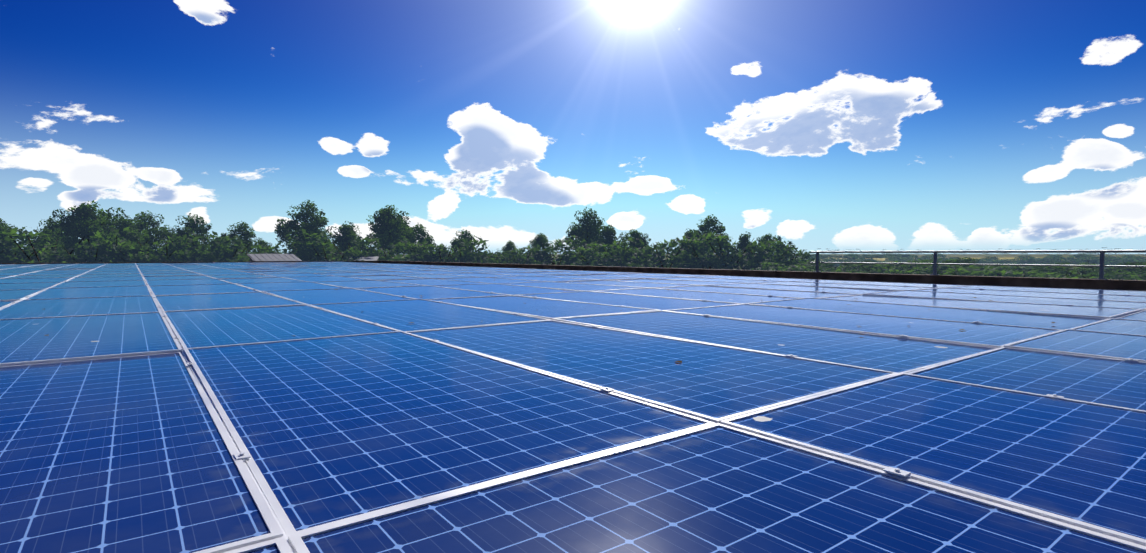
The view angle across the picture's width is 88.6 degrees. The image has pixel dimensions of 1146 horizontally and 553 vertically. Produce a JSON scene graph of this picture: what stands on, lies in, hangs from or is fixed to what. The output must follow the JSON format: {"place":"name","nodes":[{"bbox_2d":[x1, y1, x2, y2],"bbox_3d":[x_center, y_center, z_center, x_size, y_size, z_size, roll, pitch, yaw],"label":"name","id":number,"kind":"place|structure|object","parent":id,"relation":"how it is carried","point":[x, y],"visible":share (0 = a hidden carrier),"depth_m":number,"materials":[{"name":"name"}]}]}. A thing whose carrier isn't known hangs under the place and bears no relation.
{"place":"outdoors","nodes":[
{"label":"outdoors","id":0,"kind":"place"},
{"bbox_2d":[0,0,1145,253],"label":"sky","id":1,"kind":"structure","parent":0,"point":[847,125],"materials":[{"name":"blue"}]},
{"bbox_2d":[162,254,1145,270],"bbox_3d":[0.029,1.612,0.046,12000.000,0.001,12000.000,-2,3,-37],"label":"ground","id":2,"kind":"structure","parent":0,"point":[1000,255],"depth_m":606.60,"materials":[{"name":"green plant"}]},
{"bbox_2d":[0,222,19,250],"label":"tree","id":3,"kind":"object","parent":2,"relation":"on","point":[2,237],"visible":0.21,"depth_m":59.81,"materials":[{"name":"green plant"}]},
{"bbox_2d":[0,250,23,262],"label":"hedge","id":4,"kind":"object","parent":2,"relation":"on","point":[10,258],"visible":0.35,"depth_m":37.05,"materials":[{"name":"green plant"}]},
{"bbox_2d":[0,249,41,262],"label":"hedge","id":5,"kind":"object","parent":2,"relation":"on","point":[18,256],"visible":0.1,"depth_m":38.54,"materials":[{"name":"green plant"}]},
{"bbox_2d":[5,244,52,256],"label":"hedge","id":6,"kind":"object","parent":2,"relation":"on","point":[13,248],"visible":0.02,"depth_m":41.50,"materials":[{"name":"green plant"}]},
{"bbox_2d":[32,225,64,250],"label":"tree","id":7,"kind":"object","parent":2,"relation":"on","point":[52,236],"visible":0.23,"depth_m":54.95,"materials":[{"name":"green plant"}]},
{"bbox_2d":[0,225,101,262],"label":"hedge","id":8,"kind":"object","parent":2,"relation":"on","point":[30,236],"visible":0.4,"depth_m":38.75,"materials":[{"name":"green plant"}]},
{"bbox_2d":[38,218,71,251],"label":"tree","id":9,"kind":"object","parent":2,"relation":"on","point":[50,225],"visible":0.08,"depth_m":98.62,"materials":[{"name":"green plant"}]},
{"bbox_2d":[39,250,99,262],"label":"hedge","id":10,"kind":"object","parent":2,"relation":"on","point":[69,259],"visible":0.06,"depth_m":39.28,"materials":[{"name":"green plant"}]},
{"bbox_2d":[40,238,132,262],"bbox_3d":[-31.829,-1.179,39.054,5.449,2.862,5.745,2,3,39],"label":"hedge","id":11,"kind":"object","parent":2,"relation":"on","point":[60,257],"visible":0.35,"depth_m":38.43,"materials":[{"name":"green plant"}]},
{"bbox_2d":[48,200,125,253],"bbox_3d":[-50.925,-4.324,61.813,6.443,7.426,5.964,-2,3,-37],"label":"tree","id":12,"kind":"object","parent":2,"relation":"on","point":[80,223],"visible":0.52,"depth_m":60.65,"materials":[{"name":"green plant"}]},
{"bbox_2d":[89,210,122,242],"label":"tree","id":13,"kind":"object","parent":2,"relation":"on","point":[107,216],"visible":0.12,"depth_m":95.40,"materials":[{"name":"green plant"}]},
{"bbox_2d":[71,227,149,262],"bbox_3d":[-31.999,-1.706,41.656,6.692,3.806,7.056,-1,2,-25],"label":"hedge","id":14,"kind":"object","parent":2,"relation":"on","point":[107,251],"visible":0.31,"depth_m":40.27,"materials":[{"name":"green plant"}]},
{"bbox_2d":[105,215,147,255],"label":"tree","id":15,"kind":"object","parent":2,"relation":"on","point":[122,224],"visible":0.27,"depth_m":65.56,"materials":[{"name":"green plant"}]},
{"bbox_2d":[90,238,176,259],"bbox_3d":[-32.515,-1.450,43.224,6.603,3.107,6.263,-1,2,-17],"label":"hedge","id":16,"kind":"object","parent":2,"relation":"on","point":[153,251],"visible":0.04,"depth_m":42.83,"materials":[{"name":"green plant"}]},
{"bbox_2d":[119,241,176,261],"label":"hedge","id":17,"kind":"object","parent":2,"relation":"on","point":[146,256],"visible":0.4,"depth_m":40.12,"materials":[{"name":"green plant"}]},
{"bbox_2d":[131,210,174,249],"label":"tree","id":18,"kind":"object","parent":2,"relation":"on","point":[162,233],"visible":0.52,"depth_m":99.49,"materials":[{"name":"green plant"}]},
{"bbox_2d":[117,231,216,261],"bbox_3d":[-29.108,-1.615,42.277,6.518,3.553,6.182,-2,3,-34],"label":"hedge","id":19,"kind":"object","parent":2,"relation":"on","point":[177,242],"visible":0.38,"depth_m":42.52,"materials":[{"name":"green plant"}]},
{"bbox_2d":[170,213,212,253],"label":"tree","id":20,"kind":"object","parent":2,"relation":"on","point":[191,224],"visible":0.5,"depth_m":114.34,"materials":[{"name":"green plant"}]},
{"bbox_2d":[178,241,245,260],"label":"hedge","id":21,"kind":"object","parent":2,"relation":"on","point":[189,245],"visible":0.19,"depth_m":46.35,"materials":[{"name":"green plant"}]},
{"bbox_2d":[184,231,250,261],"bbox_3d":[-27.220,-1.684,44.919,6.628,3.479,6.989,-1,2,-25],"label":"hedge","id":22,"kind":"object","parent":2,"relation":"on","point":[223,247],"visible":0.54,"depth_m":43.78,"materials":[{"name":"green plant"}]},
{"bbox_2d":[219,221,261,252],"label":"tree","id":23,"kind":"object","parent":2,"relation":"on","point":[245,234],"visible":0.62,"depth_m":100.90,"materials":[{"name":"green plant"}]},
{"bbox_2d":[231,248,278,261],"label":"hedge","id":24,"kind":"object","parent":2,"relation":"on","point":[242,257],"visible":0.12,"depth_m":45.40,"materials":[{"name":"green plant"}]},
{"bbox_2d":[250,239,273,253],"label":"tree","id":25,"kind":"object","parent":2,"relation":"on","point":[260,242],"visible":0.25,"depth_m":73.04,"materials":[{"name":"green plant"}]},
{"bbox_2d":[247,253,301,260],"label":"roof","id":26,"kind":"structure","parent":2,"relation":"on","point":[273,257],"depth_m":43.48,"materials":[{"name":"grey metal"}]},
{"bbox_2d":[247,243,303,260],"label":"hedge","id":27,"kind":"object","parent":2,"relation":"on","point":[260,248],"visible":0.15,"depth_m":52.30,"materials":[{"name":"green plant"}]},
{"bbox_2d":[274,238,323,260],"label":"hedge","id":28,"kind":"object","parent":2,"relation":"on","point":[294,251],"visible":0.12,"depth_m":47.27,"materials":[{"name":"green plant"}]},
{"bbox_2d":[274,199,337,250],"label":"tree","id":29,"kind":"object","parent":2,"relation":"on","point":[314,223],"visible":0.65,"depth_m":69.70,"materials":[{"name":"green plant"}]},
{"bbox_2d":[285,229,340,260],"bbox_3d":[-22.241,-2.053,49.657,6.626,3.895,6.986,0,2,-7],"label":"hedge","id":30,"kind":"object","parent":2,"relation":"on","point":[323,240],"visible":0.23,"depth_m":48.13,"materials":[{"name":"green plant"}]},
{"bbox_2d":[302,240,363,260],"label":"hedge","id":31,"kind":"object","parent":2,"relation":"on","point":[349,253],"visible":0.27,"depth_m":48.18,"materials":[{"name":"green plant"}]},
{"bbox_2d":[328,221,363,259],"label":"tree","id":32,"kind":"object","parent":2,"relation":"on","point":[346,239],"visible":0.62,"depth_m":75.60,"materials":[{"name":"green plant"}]},
{"bbox_2d":[321,235,387,260],"bbox_3d":[-19.300,-2.022,51.848,6.486,3.640,6.152,0,2,-6],"label":"hedge","id":33,"kind":"object","parent":2,"relation":"on","point":[365,244],"visible":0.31,"depth_m":52.15,"materials":[{"name":"green plant"}]},
{"bbox_2d":[350,256,378,260],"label":"roof","id":34,"kind":"structure","parent":2,"relation":"on","point":[371,258],"depth_m":49.97,"materials":[{"name":"grey metal"}]},
{"bbox_2d":[361,239,413,260],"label":"hedge","id":35,"kind":"object","parent":2,"relation":"on","point":[399,251],"visible":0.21,"depth_m":54.38,"materials":[{"name":"green plant"}]},
{"bbox_2d":[366,205,411,254],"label":"tree","id":36,"kind":"object","parent":2,"relation":"on","point":[387,226],"visible":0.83,"depth_m":86.74,"materials":[{"name":"green plant"}]},
{"bbox_2d":[381,213,416,254],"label":"tree","id":37,"kind":"object","parent":2,"relation":"on","point":[407,236],"visible":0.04,"depth_m":110.92,"materials":[{"name":"green plant"}]},
{"bbox_2d":[388,251,438,261],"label":"hedge","id":38,"kind":"object","parent":2,"relation":"on","point":[413,256],"visible":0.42,"depth_m":48.34,"materials":[{"name":"green plant"}]},
{"bbox_2d":[405,223,434,251],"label":"tree","id":39,"kind":"object","parent":2,"relation":"on","point":[418,230],"visible":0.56,"depth_m":77.34,"materials":[{"name":"green plant"}]},
{"bbox_2d":[404,241,440,255],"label":"hedge","id":40,"kind":"object","parent":2,"relation":"on","point":[413,248],"visible":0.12,"depth_m":53.71,"materials":[{"name":"green plant"}]},
{"bbox_2d":[414,240,469,262],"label":"hedge","id":41,"kind":"object","parent":2,"relation":"on","point":[440,247],"visible":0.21,"depth_m":49.59,"materials":[{"name":"green plant"}]},
{"bbox_2d":[452,237,468,253],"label":"tree","id":42,"kind":"object","parent":2,"relation":"on","point":[460,240],"visible":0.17,"depth_m":95.38,"materials":[{"name":"green plant"}]},
{"bbox_2d":[450,229,475,251],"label":"tree","id":43,"kind":"object","parent":2,"relation":"on","point":[466,234],"visible":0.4,"depth_m":141.01,"materials":[{"name":"green plant"}]},
{"bbox_2d":[430,236,496,262],"bbox_3d":[-9.496,-1.874,50.713,6.337,3.409,6.010,0,2,-2],"label":"hedge","id":44,"kind":"object","parent":2,"relation":"on","point":[470,259],"visible":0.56,"depth_m":50.48,"materials":[{"name":"green plant"}]},
{"bbox_2d":[453,252,503,262],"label":"hedge","id":45,"kind":"object","parent":2,"relation":"on","point":[480,256],"visible":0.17,"depth_m":54.75,"materials":[{"name":"green plant"}]},
{"bbox_2d":[480,250,519,263],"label":"hedge","id":46,"kind":"object","parent":2,"relation":"on","point":[496,256],"visible":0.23,"depth_m":56.16,"materials":[{"name":"green plant"}]},
{"bbox_2d":[501,240,518,252],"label":"tree","id":47,"kind":"object","parent":2,"relation":"on","point":[510,245],"visible":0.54,"depth_m":94.62,"materials":[{"name":"green plant"}]},
{"bbox_2d":[494,245,549,264],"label":"hedge","id":48,"kind":"object","parent":2,"relation":"on","point":[522,256],"visible":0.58,"depth_m":52.98,"materials":[{"name":"green plant"}]},
{"bbox_2d":[516,250,552,264],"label":"tree","id":49,"kind":"object","parent":2,"relation":"on","point":[540,255],"visible":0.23,"depth_m":55.85,"materials":[{"name":"green plant"}]},
{"bbox_2d":[528,233,551,253],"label":"tree","id":50,"kind":"object","parent":2,"relation":"on","point":[539,239],"visible":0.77,"depth_m":122.62,"materials":[{"name":"green plant"}]},
{"bbox_2d":[527,235,590,264],"bbox_3d":[-1.339,-2.268,57.475,7.297,3.706,6.921,-1,3,-31],"label":"tree","id":51,"kind":"object","parent":2,"relation":"on","point":[572,257],"visible":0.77,"depth_m":57.28,"materials":[{"name":"green plant"}]},
{"bbox_2d":[0,262,1145,552],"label":"solar array","id":52,"kind":"object","parent":2,"relation":"on","point":[276,408],"visible":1,"depth_m":1.91,"materials":[{"name":"glass"}]},
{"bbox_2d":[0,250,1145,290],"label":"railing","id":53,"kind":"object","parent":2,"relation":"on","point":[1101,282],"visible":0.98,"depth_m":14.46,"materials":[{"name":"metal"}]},
{"bbox_2d":[566,207,604,252],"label":"tree","id":54,"kind":"object","parent":2,"relation":"on","point":[588,225],"visible":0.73,"depth_m":81.65,"materials":[{"name":"green plant"}]},
{"bbox_2d":[570,244,623,266],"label":"tree","id":55,"kind":"object","parent":2,"relation":"on","point":[592,261],"visible":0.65,"depth_m":50.03,"materials":[{"name":"green plant"}]},
{"bbox_2d":[573,240,642,266],"bbox_3d":[3.237,-1.806,53.044,6.330,3.059,6.004,0,2,9],"label":"tree","id":56,"kind":"object","parent":2,"relation":"on","point":[602,249],"visible":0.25,"depth_m":52.19,"materials":[{"name":"green plant"}]},
{"bbox_2d":[593,223,623,257],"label":"tree","id":57,"kind":"object","parent":2,"relation":"on","point":[607,234],"visible":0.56,"depth_m":78.07,"materials":[{"name":"green plant"}]},
{"bbox_2d":[601,238,658,267],"bbox_3d":[4.931,-1.936,53.272,6.111,3.328,6.443,1,2,18],"label":"tree","id":58,"kind":"object","parent":2,"relation":"on","point":[619,251],"visible":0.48,"depth_m":52.75,"materials":[{"name":"green plant"}]},
{"bbox_2d":[619,229,650,255],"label":"tree","id":59,"kind":"object","parent":2,"relation":"on","point":[636,235],"visible":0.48,"depth_m":76.68,"materials":[{"name":"green plant"}]},
{"bbox_2d":[642,243,668,267],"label":"tree","id":60,"kind":"object","parent":2,"relation":"on","point":[653,257],"visible":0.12,"depth_m":58.77,"materials":[{"name":"green plant"}]},
{"bbox_2d":[624,235,711,268],"bbox_3d":[8.118,-1.807,49.276,7.014,3.382,6.653,-1,3,-33],"label":"tree","id":61,"kind":"object","parent":2,"relation":"on","point":[682,258],"visible":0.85,"depth_m":48.97,"materials":[{"name":"green plant"}]},
{"bbox_2d":[677,228,700,256],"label":"tree","id":62,"kind":"object","parent":2,"relation":"on","point":[689,234],"visible":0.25,"depth_m":76.90,"materials":[{"name":"green plant"}]},
{"bbox_2d":[669,234,739,269],"bbox_3d":[11.667,-1.925,50.574,6.028,3.534,6.355,-2,3,-39],"label":"tree","id":63,"kind":"object","parent":2,"relation":"on","point":[692,243],"visible":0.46,"depth_m":49.36,"materials":[{"name":"green plant"}]},
{"bbox_2d":[689,214,729,255],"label":"tree","id":64,"kind":"object","parent":2,"relation":"on","point":[706,225],"visible":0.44,"depth_m":93.71,"materials":[{"name":"green plant"}]},
{"bbox_2d":[685,230,768,269],"bbox_3d":[13.262,-2.087,49.918,7.216,3.948,6.844,1,3,31],"label":"tree","id":65,"kind":"object","parent":2,"relation":"on","point":[716,239],"visible":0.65,"depth_m":48.90,"materials":[{"name":"green plant"}]},
{"bbox_2d":[731,232,751,258],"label":"tree","id":66,"kind":"object","parent":2,"relation":"on","point":[743,241],"visible":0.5,"depth_m":71.42,"materials":[{"name":"green plant"}]},
{"bbox_2d":[756,233,778,255],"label":"tree","id":67,"kind":"object","parent":2,"relation":"on","point":[766,237],"visible":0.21,"depth_m":135.46,"materials":[{"name":"green plant"}]},
{"bbox_2d":[734,237,805,269],"bbox_3d":[15.647,-1.647,47.975,6.072,3.140,6.402,-1,2,-13],"label":"tree","id":68,"kind":"object","parent":2,"relation":"on","point":[781,247],"visible":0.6,"depth_m":46.75,"materials":[{"name":"green plant"}]},
{"bbox_2d":[750,265,798,270],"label":"shrub","id":69,"kind":"object","parent":2,"relation":"on","point":[764,268],"visible":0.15,"depth_m":34.96,"materials":[{"name":"green plant"}]},
{"bbox_2d":[761,261,806,269],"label":"shrub","id":70,"kind":"object","parent":2,"relation":"on","point":[769,264],"visible":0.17,"depth_m":40.07,"materials":[{"name":"green plant"}]},
{"bbox_2d":[757,241,819,267],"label":"tree","id":71,"kind":"object","parent":2,"relation":"on","point":[800,253],"visible":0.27,"depth_m":50.34,"materials":[{"name":"green plant"}]},
{"bbox_2d":[766,262,821,271],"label":"shrub","id":72,"kind":"object","parent":2,"relation":"on","point":[797,267],"visible":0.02,"depth_m":24.28,"materials":[{"name":"green plant"}]},
{"bbox_2d":[788,260,827,271],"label":"shrub","id":73,"kind":"object","parent":2,"relation":"on","point":[808,262],"visible":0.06,"depth_m":46.58,"materials":[{"name":"green plant"}]},
{"bbox_2d":[819,260,835,268],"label":"tree","id":74,"kind":"object","parent":2,"relation":"on","point":[826,265],"visible":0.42,"depth_m":56.21,"materials":[{"name":"green plant"}]},
{"bbox_2d":[838,265,868,269],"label":"trees","id":75,"kind":"object","parent":2,"relation":"on","point":[850,267],"visible":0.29,"depth_m":47.02,"materials":[{"name":"green plant"}]},
{"bbox_2d":[847,256,873,260],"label":"shrub","id":76,"kind":"object","parent":2,"relation":"on","point":[852,257],"visible":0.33,"depth_m":86.03,"materials":[{"name":"green plant"}]},
{"bbox_2d":[848,264,884,272],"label":"trees","id":77,"kind":"object","parent":2,"relation":"on","point":[863,267],"visible":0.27,"depth_m":46.04,"materials":[{"name":"green plant"}]},
{"bbox_2d":[867,261,911,273],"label":"shrub","id":78,"kind":"object","parent":2,"relation":"on","point":[879,267],"visible":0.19,"depth_m":32.59,"materials":[{"name":"green plant"}]},
{"bbox_2d":[883,256,909,262],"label":"tree","id":79,"kind":"object","parent":2,"relation":"on","point":[887,260],"visible":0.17,"depth_m":80.77,"materials":[{"name":"green plant"}]},
{"bbox_2d":[870,260,940,273],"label":"shrub","id":80,"kind":"object","parent":2,"relation":"on","point":[875,269],"visible":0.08,"depth_m":32.33,"materials":[{"name":"green plant"}]},
{"bbox_2d":[881,266,948,274],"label":"shrub","id":81,"kind":"object","parent":2,"relation":"on","point":[894,271],"visible":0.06,"depth_m":24.27,"materials":[{"name":"green plant"}]},
{"bbox_2d":[894,265,956,274],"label":"shrub","id":82,"kind":"object","parent":2,"relation":"on","point":[924,271],"visible":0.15,"depth_m":28.09,"materials":[{"name":"green plant"}]},
{"bbox_2d":[905,260,958,274],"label":"shrub","id":83,"kind":"object","parent":2,"relation":"on","point":[944,268],"visible":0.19,"depth_m":29.22,"materials":[{"name":"green plant"}]},
{"bbox_2d":[938,257,979,268],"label":"tree","id":84,"kind":"object","parent":2,"relation":"on","point":[955,261],"visible":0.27,"depth_m":53.38,"materials":[{"name":"green plant"}]},
{"bbox_2d":[953,257,979,265],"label":"tree","id":85,"kind":"object","parent":2,"relation":"on","point":[971,262],"visible":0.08,"depth_m":55.62,"materials":[{"name":"green plant"}]},
{"bbox_2d":[943,265,1024,276],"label":"shrub","id":86,"kind":"object","parent":2,"relation":"on","point":[966,272],"visible":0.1,"depth_m":20.70,"materials":[{"name":"green plant"}]},
{"bbox_2d":[970,259,1010,269],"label":"tree","id":87,"kind":"object","parent":2,"relation":"on","point":[985,262],"visible":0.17,"depth_m":59.65,"materials":[{"name":"green plant"}]},
{"bbox_2d":[985,265,1034,272],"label":"shrub","id":88,"kind":"object","parent":2,"relation":"on","point":[1018,268],"visible":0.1,"depth_m":29.57,"materials":[{"name":"green plant"}]},
{"bbox_2d":[971,265,1078,278],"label":"shrub","id":89,"kind":"object","parent":2,"relation":"on","point":[1012,273],"visible":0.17,"depth_m":18.97,"materials":[{"name":"green plant"}]},
{"bbox_2d":[1011,256,1048,263],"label":"tree","id":90,"kind":"object","parent":2,"relation":"on","point":[1016,261],"visible":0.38,"depth_m":82.66,"materials":[{"name":"green plant"}]},
{"bbox_2d":[997,270,1065,277],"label":"shrub","id":91,"kind":"object","parent":2,"relation":"on","point":[1045,275],"visible":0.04,"depth_m":18.52,"materials":[{"name":"green plant"}]},
{"bbox_2d":[1009,257,1060,269],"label":"tree","id":92,"kind":"object","parent":2,"relation":"on","point":[1023,261],"visible":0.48,"depth_m":57.50,"materials":[{"name":"green plant"}]},
{"bbox_2d":[1012,264,1069,276],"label":"shrub","id":93,"kind":"object","parent":2,"relation":"on","point":[1056,269],"visible":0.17,"depth_m":32.66,"materials":[{"name":"green plant"}]},
{"bbox_2d":[1040,256,1067,264],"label":"tree","id":94,"kind":"object","parent":2,"relation":"on","point":[1060,260],"visible":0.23,"depth_m":81.82,"materials":[{"name":"green plant"}]},
{"bbox_2d":[1023,268,1093,278],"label":"shrub","id":95,"kind":"object","parent":2,"relation":"on","point":[1042,272],"depth_m":23.58,"materials":[{"name":"green plant"}]},
{"bbox_2d":[1046,269,1085,277],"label":"trees","id":96,"kind":"object","parent":2,"relation":"on","point":[1069,272],"visible":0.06,"depth_m":32.95,"materials":[{"name":"green plant"}]},
{"bbox_2d":[1063,257,1099,264],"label":"tree","id":97,"kind":"object","parent":2,"relation":"on","point":[1075,261],"visible":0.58,"depth_m":74.42,"materials":[{"name":"green plant"}]},
{"bbox_2d":[1068,268,1098,277],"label":"trees","id":98,"kind":"object","parent":2,"relation":"on","point":[1085,270],"visible":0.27,"depth_m":37.30,"materials":[{"name":"green plant"}]},
{"bbox_2d":[1074,262,1124,270],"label":"shrub","id":99,"kind":"object","parent":2,"relation":"on","point":[1093,268],"visible":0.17,"depth_m":40.94,"materials":[{"name":"green plant"}]},
{"bbox_2d":[1069,271,1136,278],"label":"shrub","id":100,"kind":"object","parent":2,"relation":"on","point":[1084,276],"visible":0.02,"depth_m":26.31,"materials":[{"name":"green plant"}]},
{"bbox_2d":[1081,270,1145,278],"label":"trees","id":101,"kind":"object","parent":2,"relation":"on","point":[1123,273],"visible":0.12,"depth_m":23.80,"materials":[{"name":"green plant"}]},
{"bbox_2d":[1098,261,1129,267],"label":"trees","id":102,"kind":"object","parent":2,"relation":"on","point":[1110,263],"visible":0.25,"depth_m":55.94,"materials":[{"name":"green plant"}]},
{"bbox_2d":[1090,274,1145,279],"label":"trees","id":103,"kind":"object","parent":2,"relation":"on","point":[1135,277],"visible":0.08,"depth_m":20.89,"materials":[{"name":"green plant"}]},
{"bbox_2d":[1098,267,1144,272],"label":"trees","id":104,"kind":"object","parent":2,"relation":"on","point":[1126,269],"visible":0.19,"depth_m":34.76,"materials":[{"name":"green plant"}]},
{"bbox_2d":[1104,257,1145,262],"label":"trees","id":105,"kind":"object","parent":2,"relation":"on","point":[1110,260],"visible":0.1,"depth_m":62.41,"materials":[{"name":"green plant"}]},
{"bbox_2d":[789,257,1090,263],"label":"stubble field","id":106,"kind":"structure","parent":0,"point":[882,259],"depth_m":206.96,"materials":[{"name":"plant"}]},
{"bbox_2d":[1067,254,1091,257],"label":"shrub","id":107,"kind":"object","parent":106,"relation":"on","point":[1082,255],"visible":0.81,"depth_m":189.94,"materials":[{"name":"green plant"}]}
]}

